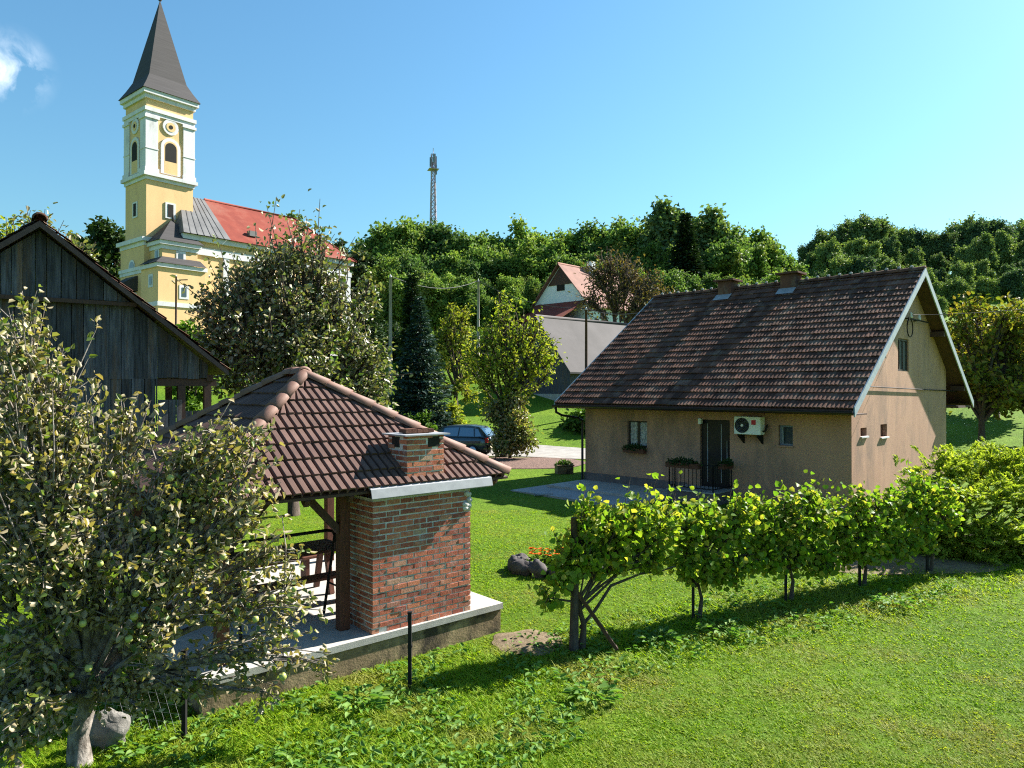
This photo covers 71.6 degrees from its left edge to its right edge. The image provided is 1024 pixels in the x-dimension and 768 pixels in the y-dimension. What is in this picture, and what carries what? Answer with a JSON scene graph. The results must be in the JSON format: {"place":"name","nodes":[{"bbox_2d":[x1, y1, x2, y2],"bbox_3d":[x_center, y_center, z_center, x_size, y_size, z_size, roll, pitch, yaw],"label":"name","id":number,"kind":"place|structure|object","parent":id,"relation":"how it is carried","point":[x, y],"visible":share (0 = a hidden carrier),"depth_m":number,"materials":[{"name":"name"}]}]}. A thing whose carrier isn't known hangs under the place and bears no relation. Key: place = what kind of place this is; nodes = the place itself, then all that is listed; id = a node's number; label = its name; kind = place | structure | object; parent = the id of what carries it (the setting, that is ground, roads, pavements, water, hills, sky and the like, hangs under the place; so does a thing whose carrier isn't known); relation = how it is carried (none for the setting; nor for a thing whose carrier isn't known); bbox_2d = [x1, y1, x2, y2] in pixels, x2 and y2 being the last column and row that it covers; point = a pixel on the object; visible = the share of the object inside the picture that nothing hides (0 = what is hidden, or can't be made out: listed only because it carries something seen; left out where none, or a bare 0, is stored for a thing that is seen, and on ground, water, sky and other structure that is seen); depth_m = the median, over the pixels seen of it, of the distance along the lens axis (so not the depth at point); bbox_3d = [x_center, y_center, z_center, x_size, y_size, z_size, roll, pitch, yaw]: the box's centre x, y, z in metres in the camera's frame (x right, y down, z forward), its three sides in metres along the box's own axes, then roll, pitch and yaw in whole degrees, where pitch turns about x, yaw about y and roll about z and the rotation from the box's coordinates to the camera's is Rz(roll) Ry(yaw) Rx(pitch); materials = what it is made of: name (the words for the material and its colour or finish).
{"place":"outdoors","nodes":[
{"label":"outdoors","id":0,"kind":"place"},
{"bbox_2d":[0,275,1023,767],"bbox_3d":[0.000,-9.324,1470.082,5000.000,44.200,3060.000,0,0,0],"label":"ground","id":1,"kind":"structure","parent":0,"point":[960,433],"depth_m":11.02,"materials":[{"name":"green plant"}]},
{"bbox_2d":[8,202,99,292],"bbox_3d":[-15.418,-1.029,23.980,3.978,9.682,4.352,0,0,-36],"label":"sparse tree","id":2,"kind":"object","parent":1,"relation":"on","point":[49,222],"visible":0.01,"depth_m":23.73,"materials":[{"name":"green plant"}]},
{"bbox_2d":[82,215,124,280],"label":"dark tree","id":3,"kind":"object","parent":1,"relation":"on","point":[106,238],"visible":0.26,"depth_m":86.46,"materials":[{"name":"green plant"}]},
{"bbox_2d":[89,707,130,752],"bbox_3d":[-4.281,3.698,7.571,0.425,0.481,0.332,0,0,8],"label":"boulder","id":4,"kind":"object","parent":1,"relation":"on","point":[116,728],"visible":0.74,"depth_m":7.47,"materials":[{"name":"grey stone"}]},
{"bbox_2d":[0,212,230,581],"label":"timber barn","id":5,"kind":"structure","parent":1,"relation":"on","point":[137,344],"depth_m":14.65,"materials":[{"name":"grey wood"}]},
{"bbox_2d":[0,284,339,767],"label":"apple tree","id":6,"kind":"object","parent":1,"relation":"on","point":[89,652],"visible":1,"depth_m":7.04,"materials":[{"name":"green plant"}]},
{"bbox_2d":[164,318,212,414],"bbox_3d":[-17.918,-0.141,39.990,3.255,7.156,3.010,0,0,0],"label":"bush","id":7,"kind":"object","parent":1,"relation":"on","point":[194,398],"visible":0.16,"depth_m":39.69,"materials":[{"name":"green plant"}]},
{"bbox_2d":[116,0,356,338],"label":"yellow church","id":8,"kind":"structure","parent":1,"relation":"on","point":[172,224],"depth_m":76.95,"materials":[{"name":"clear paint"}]},
{"bbox_2d":[170,188,421,515],"bbox_3d":[-6.460,-0.790,19.997,5.812,9.284,5.347,0,0,43],"label":"orchard tree","id":9,"kind":"object","parent":1,"relation":"on","point":[277,335],"visible":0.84,"depth_m":19.59,"materials":[{"name":"green plant"}]},
{"bbox_2d":[88,366,511,715],"bbox_3d":[-3.510,2.066,11.556,5.056,4.706,5.118,0,0,-41],"label":"garden gazebo","id":10,"kind":"object","parent":1,"relation":"on","point":[327,432],"visible":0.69,"depth_m":10.13,"materials":[{"name":"tile"}]},
{"bbox_2d":[230,539,335,606],"bbox_3d":[-3.727,3.081,11.434,2.000,0.775,0.840,0,0,-41],"label":"picnic table","id":11,"kind":"object","parent":10,"relation":"on","point":[321,547],"visible":0.24,"depth_m":11.76,"materials":[{"name":"brown wood"}]},
{"bbox_2d":[230,529,335,649],"bbox_3d":[-3.161,2.781,9.938,1.533,1.350,0.760,0,0,-41],"label":"metal frame","id":12,"kind":"object","parent":10,"relation":"on","point":[232,553],"visible":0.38,"depth_m":10.28,"materials":[{"name":"black metal"}]},
{"bbox_2d":[230,570,335,619],"bbox_3d":[-3.255,3.228,10.889,2.000,0.455,0.300,0,0,-41],"label":"wooden bench","id":13,"kind":"object","parent":10,"relation":"on","point":[319,577],"visible":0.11,"depth_m":10.89,"materials":[{"name":"brown wood"}]},
{"bbox_2d":[350,427,492,633],"bbox_3d":[-1.389,2.055,10.617,2.110,2.800,0.911,0,0,-41],"label":"brick fireplace","id":14,"kind":"object","parent":10,"relation":"on","point":[410,549],"visible":0.93,"depth_m":10.22,"materials":[{"name":"brick"}]},
{"bbox_2d":[328,684,391,717],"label":"weed plant","id":15,"kind":"object","parent":1,"relation":"on","point":[377,694],"visible":1,"depth_m":8.46,"materials":[{"name":"green plant"}]},
{"bbox_2d":[349,246,380,312],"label":"dark tree","id":16,"kind":"object","parent":1,"relation":"on","point":[359,268],"visible":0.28,"depth_m":105.83,"materials":[{"name":"green plant"}]},
{"bbox_2d":[349,280,389,407],"bbox_3d":[-8.094,-1.196,39.991,3.016,9.332,3.201,0,0,0],"label":"thuja","id":17,"kind":"object","parent":1,"relation":"on","point":[379,326],"visible":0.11,"depth_m":39.86,"materials":[{"name":"green plant"}]},
{"bbox_2d":[359,255,400,296],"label":"woodland tree","id":18,"kind":"object","parent":1,"relation":"on","point":[381,272],"visible":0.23,"depth_m":100.23,"materials":[{"name":"green plant"}]},
{"bbox_2d":[370,321,404,361],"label":"bush","id":19,"kind":"object","parent":1,"relation":"on","point":[396,328],"visible":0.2,"depth_m":60.73,"materials":[{"name":"green plant"}]},
{"bbox_2d":[367,214,428,261],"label":"woodland tree","id":20,"kind":"object","parent":1,"relation":"on","point":[404,235],"visible":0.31,"depth_m":126.26,"materials":[{"name":"green plant"}]},
{"bbox_2d":[377,270,420,329],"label":"woodland tree","id":21,"kind":"object","parent":1,"relation":"on","point":[398,291],"visible":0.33,"depth_m":84.61,"materials":[{"name":"green plant"}]},
{"bbox_2d":[393,273,429,406],"bbox_3d":[-6.329,-2.262,44.985,2.888,9.600,2.666,0,0,0],"label":"thuja","id":22,"kind":"object","parent":1,"relation":"on","point":[409,299],"visible":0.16,"depth_m":44.79,"materials":[{"name":"green plant"}]},
{"bbox_2d":[396,251,435,280],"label":"woodland tree","id":23,"kind":"object","parent":1,"relation":"on","point":[415,266],"visible":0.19,"depth_m":101.12,"materials":[{"name":"green plant"}]},
{"bbox_2d":[378,296,458,429],"bbox_3d":[-5.033,-0.418,37.666,5.473,8.540,5.605,0,0,0],"label":"blue spruce","id":24,"kind":"object","parent":1,"relation":"on","point":[418,385],"visible":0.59,"depth_m":37.11,"materials":[{"name":"green plant"}]},
{"bbox_2d":[427,153,438,223],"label":"radio mast","id":25,"kind":"object","parent":1,"relation":"on","point":[434,168],"visible":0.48,"depth_m":229.88,"materials":[{"name":"metal"}]},
{"bbox_2d":[418,274,457,331],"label":"woodland tree","id":26,"kind":"object","parent":1,"relation":"on","point":[431,296],"visible":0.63,"depth_m":84.32,"materials":[{"name":"green plant"}]},
{"bbox_2d":[423,218,459,259],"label":"woodland tree","id":27,"kind":"object","parent":1,"relation":"on","point":[433,231],"visible":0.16,"depth_m":127.83,"materials":[{"name":"green plant"}]},
{"bbox_2d":[430,249,469,279],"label":"woodland tree","id":28,"kind":"object","parent":1,"relation":"on","point":[453,257],"visible":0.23,"depth_m":110.58,"materials":[{"name":"green plant"}]},
{"bbox_2d":[430,302,484,415],"bbox_3d":[-3.540,-1.542,45.761,3.846,7.652,4.210,0,0,0],"label":"yellowing tree","id":29,"kind":"object","parent":1,"relation":"on","point":[454,342],"visible":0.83,"depth_m":45.65,"materials":[{"name":"green plant"}]},
{"bbox_2d":[438,277,489,332],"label":"woodland tree","id":30,"kind":"object","parent":1,"relation":"on","point":[465,295],"visible":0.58,"depth_m":84.67,"materials":[{"name":"green plant"}]},
{"bbox_2d":[441,228,497,256],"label":"woodland tree","id":31,"kind":"object","parent":1,"relation":"on","point":[465,240],"visible":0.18,"depth_m":123.37,"materials":[{"name":"green plant"}]},
{"bbox_2d":[446,254,498,285],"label":"woodland tree","id":32,"kind":"object","parent":1,"relation":"on","point":[486,270],"visible":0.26,"depth_m":110.31,"materials":[{"name":"green plant"}]},
{"bbox_2d":[468,295,499,331],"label":"woodland tree","id":33,"kind":"object","parent":1,"relation":"on","point":[487,305],"visible":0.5,"depth_m":84.72,"materials":[{"name":"green plant"}]},
{"bbox_2d":[464,243,513,288],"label":"woodland tree","id":34,"kind":"object","parent":1,"relation":"on","point":[474,253],"visible":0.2,"depth_m":113.91,"materials":[{"name":"green plant"}]},
{"bbox_2d":[453,290,567,456],"bbox_3d":[0.015,-0.455,34.909,5.763,8.438,3.320,0,0,-10],"label":"walnut tree","id":35,"kind":"object","parent":1,"relation":"on","point":[531,370],"visible":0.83,"depth_m":34.78,"materials":[{"name":"green plant"}]},
{"bbox_2d":[495,273,526,294],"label":"woodland tree","id":36,"kind":"object","parent":1,"relation":"on","point":[507,281],"visible":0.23,"depth_m":101.61,"materials":[{"name":"green plant"}]},
{"bbox_2d":[492,284,532,331],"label":"woodland tree","id":37,"kind":"object","parent":1,"relation":"on","point":[513,290],"visible":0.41,"depth_m":84.95,"materials":[{"name":"green plant"}]},
{"bbox_2d":[492,629,561,655],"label":"bare soil","id":38,"kind":"structure","parent":1,"relation":"on","point":[543,637],"depth_m":10.64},
{"bbox_2d":[97,576,957,767],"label":"ground cover","id":39,"kind":"object","parent":1,"relation":"on","point":[142,748],"visible":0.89,"depth_m":8.13,"materials":[{"name":"green plant"}]},
{"bbox_2d":[501,233,554,289],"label":"woodland tree","id":40,"kind":"object","parent":1,"relation":"on","point":[527,252],"visible":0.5,"depth_m":113.20,"materials":[{"name":"green plant"}]},
{"bbox_2d":[505,213,550,254],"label":"woodland tree","id":41,"kind":"object","parent":1,"relation":"on","point":[518,227],"visible":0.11,"depth_m":130.74,"materials":[{"name":"green plant"}]},
{"bbox_2d":[520,274,540,306],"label":"woodland tree","id":42,"kind":"object","parent":1,"relation":"on","point":[531,291],"visible":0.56,"depth_m":99.59,"materials":[{"name":"green plant"}]},
{"bbox_2d":[480,445,584,458],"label":"gravel drive","id":43,"kind":"structure","parent":1,"relation":"on","point":[557,451],"depth_m":36.80,"materials":[{"name":"grey gravel"}]},
{"bbox_2d":[437,424,495,453],"bbox_3d":[-2.819,2.786,35.582,4.110,1.525,2.100,0,0,20],"label":"parked car","id":44,"kind":"object","parent":43,"relation":"on","point":[475,437],"visible":0.37,"depth_m":34.56,"materials":[{"name":"blue paint"}]},
{"bbox_2d":[490,457,584,468],"bbox_3d":[0.291,3.550,32.262,6.229,0.077,4.487,0,0,0],"label":"mulch bed","id":45,"kind":"object","parent":1,"relation":"on","point":[530,462],"visible":0.68,"depth_m":32.26,"materials":[{"name":"brown soil"}]},
{"bbox_2d":[477,387,543,458],"bbox_3d":[0.009,1.936,33.931,2.902,3.615,2.243,0,0,40],"label":"dense shrub","id":46,"kind":"object","parent":45,"relation":"on","point":[513,433],"visible":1,"depth_m":33.61,"materials":[{"name":"green plant"}]},
{"bbox_2d":[533,235,568,283],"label":"woodland tree","id":47,"kind":"object","parent":1,"relation":"on","point":[553,250],"visible":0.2,"depth_m":115.13,"materials":[{"name":"green plant"}]},
{"bbox_2d":[531,227,598,257],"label":"woodland tree","id":48,"kind":"object","parent":1,"relation":"on","point":[569,237],"visible":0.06,"depth_m":125.72,"materials":[{"name":"green plant"}]},
{"bbox_2d":[508,314,627,400],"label":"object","id":49,"kind":"structure","parent":1,"relation":"on","point":[570,333],"depth_m":51.37,"materials":[{"name":"concrete"}]},
{"bbox_2d":[559,408,584,434],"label":"bush","id":50,"kind":"object","parent":1,"relation":"on","point":[573,425],"visible":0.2,"depth_m":42.33,"materials":[{"name":"green plant"}]},
{"bbox_2d":[514,261,632,329],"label":"white farmhouse","id":51,"kind":"object","parent":1,"relation":"on","point":[562,281],"visible":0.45,"depth_m":84.71,"materials":[{"name":"white paint"}]},
{"bbox_2d":[561,217,603,258],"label":"woodland tree","id":52,"kind":"object","parent":1,"relation":"on","point":[585,245],"visible":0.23,"depth_m":125.96,"materials":[{"name":"green plant"}]},
{"bbox_2d":[562,673,623,708],"bbox_3d":[0.987,3.747,8.693,0.665,0.167,0.772,0,0,-34],"label":"weed plant","id":53,"kind":"object","parent":1,"relation":"on","point":[604,685],"visible":1,"depth_m":8.69,"materials":[{"name":"green plant"}]},
{"bbox_2d":[569,517,617,652],"bbox_3d":[1.186,3.030,10.358,0.724,2.152,0.147,0,0,5],"label":"vine post","id":54,"kind":"object","parent":1,"relation":"on","point":[574,625],"visible":0.7,"depth_m":10.34,"materials":[{"name":"brown wood"}]},
{"bbox_2d":[527,470,695,649],"bbox_3d":[1.636,2.690,10.779,3.040,2.647,1.100,0,0,-29],"label":"grapevine","id":55,"kind":"object","parent":1,"relation":"on","point":[635,521],"visible":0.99,"depth_m":10.57,"materials":[{"name":"green plant"}]},
{"bbox_2d":[597,215,643,259],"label":"woodland tree","id":56,"kind":"object","parent":1,"relation":"on","point":[623,234],"visible":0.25,"depth_m":124.58,"materials":[{"name":"green plant"}]},
{"bbox_2d":[568,246,677,322],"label":"thinning tree","id":57,"kind":"object","parent":1,"relation":"on","point":[616,300],"visible":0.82,"depth_m":67.46,"materials":[{"name":"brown plant"}]},
{"bbox_2d":[627,237,663,275],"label":"woodland tree","id":58,"kind":"object","parent":1,"relation":"on","point":[646,260],"visible":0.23,"depth_m":114.35,"materials":[{"name":"green plant"}]},
{"bbox_2d":[632,626,685,647],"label":"weed plant","id":59,"kind":"object","parent":1,"relation":"on","point":[671,633],"visible":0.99,"depth_m":10.63,"materials":[{"name":"green plant"}]},
{"bbox_2d":[639,267,692,302],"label":"woodland tree","id":60,"kind":"object","parent":1,"relation":"on","point":[671,278],"visible":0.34,"depth_m":96.08,"materials":[{"name":"green plant"}]},
{"bbox_2d":[635,195,702,261],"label":"woodland tree","id":61,"kind":"object","parent":1,"relation":"on","point":[662,223],"visible":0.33,"depth_m":117.10,"materials":[{"name":"green plant"}]},
{"bbox_2d":[666,212,709,282],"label":"tall fir","id":62,"kind":"object","parent":1,"relation":"on","point":[686,248],"visible":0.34,"depth_m":103.18,"materials":[{"name":"green plant"}]},
{"bbox_2d":[691,203,743,255],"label":"woodland tree","id":63,"kind":"object","parent":1,"relation":"on","point":[712,222],"visible":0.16,"depth_m":119.36,"materials":[{"name":"green plant"}]},
{"bbox_2d":[655,479,780,618],"bbox_3d":[3.450,2.803,11.897,2.296,2.388,1.204,0,0,-30],"label":"grapevine","id":64,"kind":"object","parent":1,"relation":"on","point":[720,528],"visible":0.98,"depth_m":11.75,"materials":[{"name":"green plant"}]},
{"bbox_2d":[695,618,746,639],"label":"weed plant","id":65,"kind":"object","parent":1,"relation":"on","point":[733,629],"visible":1,"depth_m":11.00,"materials":[{"name":"green plant"}]},
{"bbox_2d":[700,236,753,282],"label":"woodland tree","id":66,"kind":"object","parent":1,"relation":"on","point":[722,257],"visible":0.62,"depth_m":110.17,"materials":[{"name":"green plant"}]},
{"bbox_2d":[697,222,767,261],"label":"woodland tree","id":67,"kind":"object","parent":1,"relation":"on","point":[739,234],"visible":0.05,"depth_m":119.80,"materials":[{"name":"green plant"}]},
{"bbox_2d":[736,237,772,284],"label":"woodland tree","id":68,"kind":"object","parent":1,"relation":"on","point":[759,255],"visible":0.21,"depth_m":114.38,"materials":[{"name":"green plant"}]},
{"bbox_2d":[552,265,973,514],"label":"plaster house","id":69,"kind":"structure","parent":1,"relation":"on","point":[854,379],"depth_m":23.13,"materials":[{"name":"tile"}]},
{"bbox_2d":[629,421,647,448],"bbox_3d":[4.373,1.751,24.648,0.870,0.945,0.210,0,0,45],"label":"window","id":70,"kind":"structure","parent":69,"relation":"in","point":[637,429],"depth_m":24.67,"materials":[{"name":"glass"}]},
{"bbox_2d":[701,419,729,488],"bbox_3d":[6.521,2.211,22.626,1.040,2.150,0.066,0,0,45],"label":"door","id":71,"kind":"structure","parent":69,"relation":"in","point":[715,434],"depth_m":22.64,"materials":[{"name":"wood"}]},
{"bbox_2d":[734,416,767,443],"bbox_3d":[7.231,1.399,21.421,0.950,0.840,0.452,0,0,45],"label":"air conditioner","id":72,"kind":"object","parent":69,"relation":"attached to","point":[749,425],"visible":1,"depth_m":21.29,"materials":[{"name":"white plastic"}]},
{"bbox_2d":[748,236,790,271],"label":"woodland tree","id":73,"kind":"object","parent":1,"relation":"on","point":[775,252],"visible":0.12,"depth_m":120.84,"materials":[{"name":"green plant"}]},
{"bbox_2d":[741,470,848,600],"bbox_3d":[5.052,2.730,12.532,2.629,2.472,1.354,0,0,-40],"label":"grapevine","id":74,"kind":"object","parent":1,"relation":"on","point":[781,532],"visible":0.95,"depth_m":12.50,"materials":[{"name":"green plant"}]},
{"bbox_2d":[810,233,849,276],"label":"woodland tree","id":75,"kind":"object","parent":1,"relation":"on","point":[824,253],"visible":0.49,"depth_m":154.57,"materials":[{"name":"green plant"}]},
{"bbox_2d":[824,252,853,276],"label":"woodland tree","id":76,"kind":"object","parent":1,"relation":"on","point":[837,265],"visible":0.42,"depth_m":145.19,"materials":[{"name":"green plant"}]},
{"bbox_2d":[842,235,873,258],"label":"woodland tree","id":77,"kind":"object","parent":1,"relation":"on","point":[854,247],"visible":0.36,"depth_m":158.29,"materials":[{"name":"green plant"}]},
{"bbox_2d":[845,252,880,273],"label":"woodland tree","id":78,"kind":"object","parent":1,"relation":"on","point":[860,264],"visible":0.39,"depth_m":142.33,"materials":[{"name":"green plant"}]},
{"bbox_2d":[839,210,892,250],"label":"woodland tree","id":79,"kind":"object","parent":1,"relation":"on","point":[873,230],"visible":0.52,"depth_m":169.29,"materials":[{"name":"green plant"}]},
{"bbox_2d":[818,480,919,585],"bbox_3d":[6.755,2.872,13.454,2.715,2.137,1.310,0,0,-34],"label":"grapevine","id":80,"kind":"object","parent":1,"relation":"on","point":[872,528],"visible":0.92,"depth_m":13.28,"materials":[{"name":"green plant"}]},
{"bbox_2d":[880,234,903,263],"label":"woodland tree","id":81,"kind":"object","parent":1,"relation":"on","point":[890,248],"visible":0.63,"depth_m":163.53,"materials":[{"name":"green plant"}]},
{"bbox_2d":[869,593,916,609],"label":"weed plant","id":82,"kind":"object","parent":1,"relation":"on","point":[879,597],"visible":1,"depth_m":12.27,"materials":[{"name":"green plant"}]},
{"bbox_2d":[895,226,920,267],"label":"woodland tree","id":83,"kind":"object","parent":1,"relation":"on","point":[909,239],"visible":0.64,"depth_m":176.71,"materials":[{"name":"green plant"}]},
{"bbox_2d":[835,554,1010,574],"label":"bare soil","id":84,"kind":"structure","parent":1,"relation":"on","point":[920,561],"depth_m":14.59,"materials":[{"name":"soil"}]},
{"bbox_2d":[896,459,977,570],"bbox_3d":[8.383,2.678,14.290,1.974,2.471,1.186,0,0,-25],"label":"grapevine","id":85,"kind":"object","parent":84,"relation":"on","point":[938,500],"visible":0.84,"depth_m":14.11,"materials":[{"name":"green plant"}]},
{"bbox_2d":[922,231,949,273],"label":"woodland tree","id":86,"kind":"object","parent":1,"relation":"on","point":[929,249],"visible":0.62,"depth_m":173.24,"materials":[{"name":"green plant"}]},
{"bbox_2d":[932,229,965,267],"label":"woodland tree","id":87,"kind":"object","parent":1,"relation":"on","point":[948,240],"visible":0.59,"depth_m":171.56,"materials":[{"name":"green plant"}]},
{"bbox_2d":[885,435,1023,567],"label":"juniper bush","id":88,"kind":"object","parent":1,"relation":"on","point":[992,466],"visible":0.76,"depth_m":15.56,"materials":[{"name":"green plant"}]},
{"bbox_2d":[940,275,975,310],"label":"woodland tree","id":89,"kind":"object","parent":1,"relation":"on","point":[956,286],"visible":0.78,"depth_m":128.85,"materials":[{"name":"green plant"}]},
{"bbox_2d":[945,260,976,288],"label":"woodland tree","id":90,"kind":"object","parent":1,"relation":"on","point":[966,271],"visible":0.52,"depth_m":140.22,"materials":[{"name":"green plant"}]},
{"bbox_2d":[944,211,977,245],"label":"woodland tree","id":91,"kind":"object","parent":1,"relation":"on","point":[955,227],"visible":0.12,"depth_m":179.22,"materials":[{"name":"green plant"}]},
{"bbox_2d":[949,244,976,271],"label":"woodland tree","id":92,"kind":"object","parent":1,"relation":"on","point":[964,253],"visible":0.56,"depth_m":155.11,"materials":[{"name":"green plant"}]},
{"bbox_2d":[961,214,1000,246],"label":"woodland tree","id":93,"kind":"object","parent":1,"relation":"on","point":[977,231],"visible":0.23,"depth_m":173.71,"materials":[{"name":"green plant"}]},
{"bbox_2d":[968,231,999,270],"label":"woodland tree","id":94,"kind":"object","parent":1,"relation":"on","point":[984,246],"visible":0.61,"depth_m":155.44,"materials":[{"name":"green plant"}]},
{"bbox_2d":[945,291,1023,453],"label":"autumn tree","id":95,"kind":"object","parent":1,"relation":"on","point":[981,349],"visible":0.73,"depth_m":34.16,"materials":[{"name":"green plant"}]},
{"bbox_2d":[971,273,1003,307],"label":"woodland tree","id":96,"kind":"object","parent":1,"relation":"on","point":[984,287],"visible":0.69,"depth_m":129.91,"materials":[{"name":"green plant"}]},
{"bbox_2d":[989,228,1018,276],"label":"woodland tree","id":97,"kind":"object","parent":1,"relation":"on","point":[1004,245],"visible":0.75,"depth_m":160.83,"materials":[{"name":"green plant"}]},
{"bbox_2d":[997,266,1023,302],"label":"woodland tree","id":98,"kind":"object","parent":1,"relation":"on","point":[1013,281],"visible":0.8,"depth_m":128.49,"materials":[{"name":"green plant"}]},
{"bbox_2d":[0,0,1023,273],"label":"sky","id":99,"kind":"structure","parent":0,"point":[795,116],"materials":[{"name":"blue"}]},
{"bbox_2d":[511,485,664,507],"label":"patio","id":100,"kind":"structure","parent":0,"point":[568,495],"depth_m":22.91,"materials":[{"name":"concrete"}]},
{"bbox_2d":[547,480,667,500],"bbox_3d":[3.441,3.551,24.010,4.260,0.080,2.010,0,0,45],"label":"patio step","id":101,"kind":"object","parent":100,"relation":"on","point":[612,489],"visible":0.79,"depth_m":23.85,"materials":[{"name":"concrete"}]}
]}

